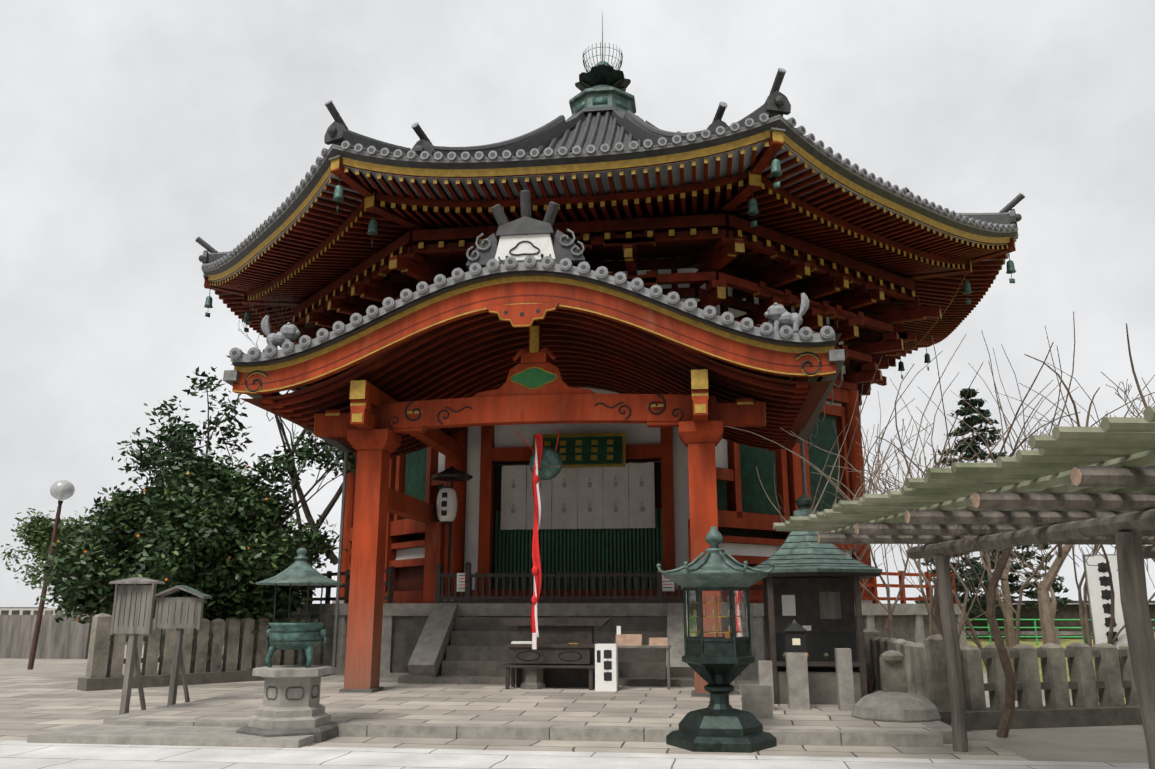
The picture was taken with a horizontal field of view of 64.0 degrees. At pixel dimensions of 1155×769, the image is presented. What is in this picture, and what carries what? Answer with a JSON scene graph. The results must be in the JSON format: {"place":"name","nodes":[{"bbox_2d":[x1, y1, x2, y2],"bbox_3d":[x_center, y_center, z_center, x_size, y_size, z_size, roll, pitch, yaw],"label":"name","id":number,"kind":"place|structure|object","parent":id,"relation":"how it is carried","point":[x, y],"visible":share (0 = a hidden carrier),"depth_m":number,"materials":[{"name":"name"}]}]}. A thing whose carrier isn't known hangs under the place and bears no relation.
{"place":"outdoors","nodes":[
{"label":"outdoors","id":0,"kind":"place"},
{"bbox_2d":[0,675,1028,760],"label":"paving","id":1,"kind":"structure","parent":0,"point":[31,704],"depth_m":12.65,"materials":[{"name":"grey stone"}]},
{"bbox_2d":[109,577,164,714],"bbox_3d":[-6.766,4.050,14.180,0.772,2.128,0.686,-2,-14,7],"label":"notice board","id":2,"kind":"object","parent":1,"relation":"on","point":[133,611],"visible":0.96,"depth_m":14.10,"materials":[{"name":"grey wood"}]},
{"bbox_2d":[153,585,211,705],"bbox_3d":[-6.539,4.377,15.334,1.030,2.032,0.648,-3,-14,13],"label":"notice board","id":3,"kind":"object","parent":1,"relation":"on","point":[179,614],"visible":0.94,"depth_m":15.23,"materials":[{"name":"grey wood"}]},
{"bbox_2d":[77,612,334,690],"bbox_3d":[-8.129,6.026,21.220,0.500,1.554,5.941,-12,-18,42],"label":"stone fence","id":4,"kind":"object","parent":1,"relation":"on","point":[106,660],"visible":0.58,"depth_m":20.68,"materials":[{"name":"grey stone"}]},
{"bbox_2d":[236,548,342,742],"bbox_3d":[-3.779,3.436,12.393,1.160,2.470,1.320,-2,-14,7],"label":"incense burner","id":5,"kind":"object","parent":1,"relation":"on","point":[291,706],"visible":1,"depth_m":12.06,"materials":[{"name":"stone"}]},
{"bbox_2d":[27,675,952,747],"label":"platform","id":6,"kind":"structure","parent":1,"relation":"on","point":[394,708],"depth_m":12.88,"materials":[{"name":"stone"}]},
{"bbox_2d":[223,190,844,696],"bbox_3d":[-0.553,1.595,19.998,11.504,9.302,7.653,-2,-14,7],"label":"porch","id":7,"kind":"object","parent":6,"relation":"on","point":[521,320],"visible":1,"depth_m":17.53,"materials":[{"name":"wood"}]},
{"bbox_2d":[498,618,670,690],"bbox_3d":[0.105,5.235,18.022,3.420,1.300,1.308,-2,-14,7],"label":"offering table","id":8,"kind":"object","parent":6,"relation":"on","point":[562,655],"visible":1,"depth_m":17.75,"materials":[{"name":"brown wood"}]},
{"bbox_2d":[741,619,854,718],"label":"stone posts","id":9,"kind":"object","parent":6,"relation":"on","point":[757,701],"visible":0.83,"depth_m":14.09,"materials":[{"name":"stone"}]},
{"bbox_2d":[752,494,882,704],"bbox_3d":[3.972,3.602,15.826,2.252,3.450,2.600,-2,-14,7],"label":"small shrine hut","id":10,"kind":"object","parent":6,"relation":"on","point":[809,581],"visible":0.65,"depth_m":15.37,"materials":[{"name":"wood"}]},
{"bbox_2d":[656,525,776,752],"bbox_3d":[1.787,3.169,11.815,1.520,2.720,1.316,-2,-14,7],"label":"bronze lantern","id":11,"kind":"object","parent":1,"relation":"on","point":[715,582],"visible":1,"depth_m":11.52,"materials":[{"name":"green metal"}]},
{"bbox_2d":[851,650,940,722],"bbox_3d":[4.518,4.425,13.170,1.240,1.233,1.240,-2,-14,7],"label":"monument","id":12,"kind":"object","parent":1,"relation":"on","point":[894,700],"visible":0.73,"depth_m":12.87,"materials":[{"name":"stone"}]},
{"bbox_2d":[863,628,970,730],"bbox_3d":[5.328,4.696,15.123,0.500,1.294,4.412,-1,-14,3],"label":"stone fence","id":13,"kind":"object","parent":1,"relation":"on","point":[876,645],"visible":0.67,"depth_m":14.50,"materials":[{"name":"grey stone"}]},
{"bbox_2d":[0,608,1147,762],"bbox_3d":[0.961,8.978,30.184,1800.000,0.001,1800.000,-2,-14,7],"label":"ground","id":14,"kind":"structure","parent":0,"point":[1121,744],"depth_m":12.19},
{"bbox_2d":[27,480,74,669],"bbox_3d":[-14.763,5.279,25.918,0.651,5.209,0.620,-2,-14,7],"label":"street lamp","id":15,"kind":"object","parent":14,"relation":"on","point":[60,490],"visible":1,"depth_m":26.13,"materials":[{"name":"white"}]},
{"bbox_2d":[0,508,102,612],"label":"tree","id":16,"kind":"object","parent":14,"relation":"on","point":[38,537],"visible":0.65,"depth_m":80.19,"materials":[{"name":"green plant"}]},
{"bbox_2d":[32,367,356,671],"bbox_3d":[-8.917,3.326,23.120,7.658,7.734,6.031,-2,-14,7],"label":"citrus tree","id":17,"kind":"object","parent":14,"relation":"on","point":[207,524],"visible":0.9,"depth_m":21.89,"materials":[{"name":"green plant"}]},
{"bbox_2d":[235,280,342,603],"bbox_3d":[-7.068,2.231,29.273,7.744,12.736,7.508,8,-16,-29],"label":"bare tree","id":18,"kind":"object","parent":14,"relation":"on","point":[326,511],"visible":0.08,"depth_m":28.84,"materials":[{"name":"brown plant"}]},
{"bbox_2d":[0,740,1148,768],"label":"path slabs","id":19,"kind":"structure","parent":14,"relation":"on","point":[19,755],"depth_m":10.33,"materials":[{"name":"grey stone"}]},
{"bbox_2d":[0,601,1154,658],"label":"wooden fence","id":20,"kind":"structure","parent":14,"relation":"on","point":[67,639],"depth_m":30.83,"materials":[{"name":"grey wood"}]},
{"bbox_2d":[252,603,966,686],"bbox_3d":[0.840,7.907,29.482,20.520,1.754,22.400,-2,-14,7],"label":"podium","id":21,"kind":"object","parent":14,"relation":"on","point":[442,643],"visible":0.35,"depth_m":20.21,"materials":[{"name":"stone"}]},
{"bbox_2d":[332,387,879,603],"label":"hall","id":22,"kind":"structure","parent":21,"relation":"on","point":[632,515],"depth_m":24.06,"materials":[{"name":"wood"}]},
{"bbox_2d":[202,115,1017,405],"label":"eaves","id":23,"kind":"object","parent":22,"relation":"attached to","point":[873,272],"visible":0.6,"depth_m":23.70,"materials":[{"name":"wood"}]},
{"bbox_2d":[195,68,1024,274],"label":"roof","id":24,"kind":"structure","parent":23,"relation":"on","point":[590,133],"depth_m":24.64,"materials":[{"name":"tile"}]},
{"bbox_2d":[569,14,643,120],"bbox_3d":[0.961,-11.953,35.209,3.141,5.150,3.141,-2,-14,7],"label":"finial","id":25,"kind":"object","parent":24,"relation":"on","point":[602,85],"visible":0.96,"depth_m":34.25,"materials":[{"name":"metal"}]},
{"bbox_2d":[204,148,1015,378],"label":"wind bells","id":26,"kind":"object","parent":23,"relation":"on","point":[776,172],"visible":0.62,"depth_m":22.54,"materials":[{"name":"teal metal"}]},
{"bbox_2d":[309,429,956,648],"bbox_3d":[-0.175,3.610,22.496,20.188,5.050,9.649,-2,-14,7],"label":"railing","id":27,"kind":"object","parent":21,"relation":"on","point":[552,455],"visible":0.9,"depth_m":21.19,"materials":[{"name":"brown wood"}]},
{"bbox_2d":[726,311,1154,737],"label":"bare shrub","id":28,"kind":"object","parent":14,"relation":"on","point":[1009,705],"visible":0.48,"depth_m":12.20,"materials":[{"name":"brown plant"}]},
{"bbox_2d":[773,407,1154,768],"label":"trellis","id":29,"kind":"object","parent":14,"relation":"on","point":[1071,485],"visible":0.98,"depth_m":7.83,"materials":[{"name":"grey wood"}]},
{"bbox_2d":[924,633,1154,729],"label":"stone fence","id":30,"kind":"object","parent":14,"relation":"on","point":[1085,709],"visible":0.81,"depth_m":13.45,"materials":[{"name":"grey stone"}]},
{"bbox_2d":[1082,554,1127,696],"bbox_3d":[8.346,3.921,14.454,0.540,2.490,0.082,-2,-14,7],"label":"sign","id":31,"kind":"object","parent":14,"relation":"on","point":[1098,589],"visible":0.52,"depth_m":14.56,"materials":[{"name":"wood"}]},
{"bbox_2d":[0,0,1154,607],"label":"sky","id":32,"kind":"structure","parent":0,"point":[132,132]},
{"bbox_2d":[966,639,1125,703],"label":"grass","id":33,"kind":"structure","parent":0,"point":[1064,643],"depth_m":42.88,"materials":[{"name":"green plant"}]},
{"bbox_2d":[914,388,1072,640],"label":"conifer","id":34,"kind":"object","parent":33,"relation":"on","point":[971,420],"visible":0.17,"depth_m":47.01,"materials":[{"name":"green plant"}]},
{"bbox_2d":[982,379,1154,669],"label":"bare trees","id":35,"kind":"object","parent":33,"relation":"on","point":[1047,610],"visible":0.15,"depth_m":18.86,"materials":[{"name":"brown plant"}]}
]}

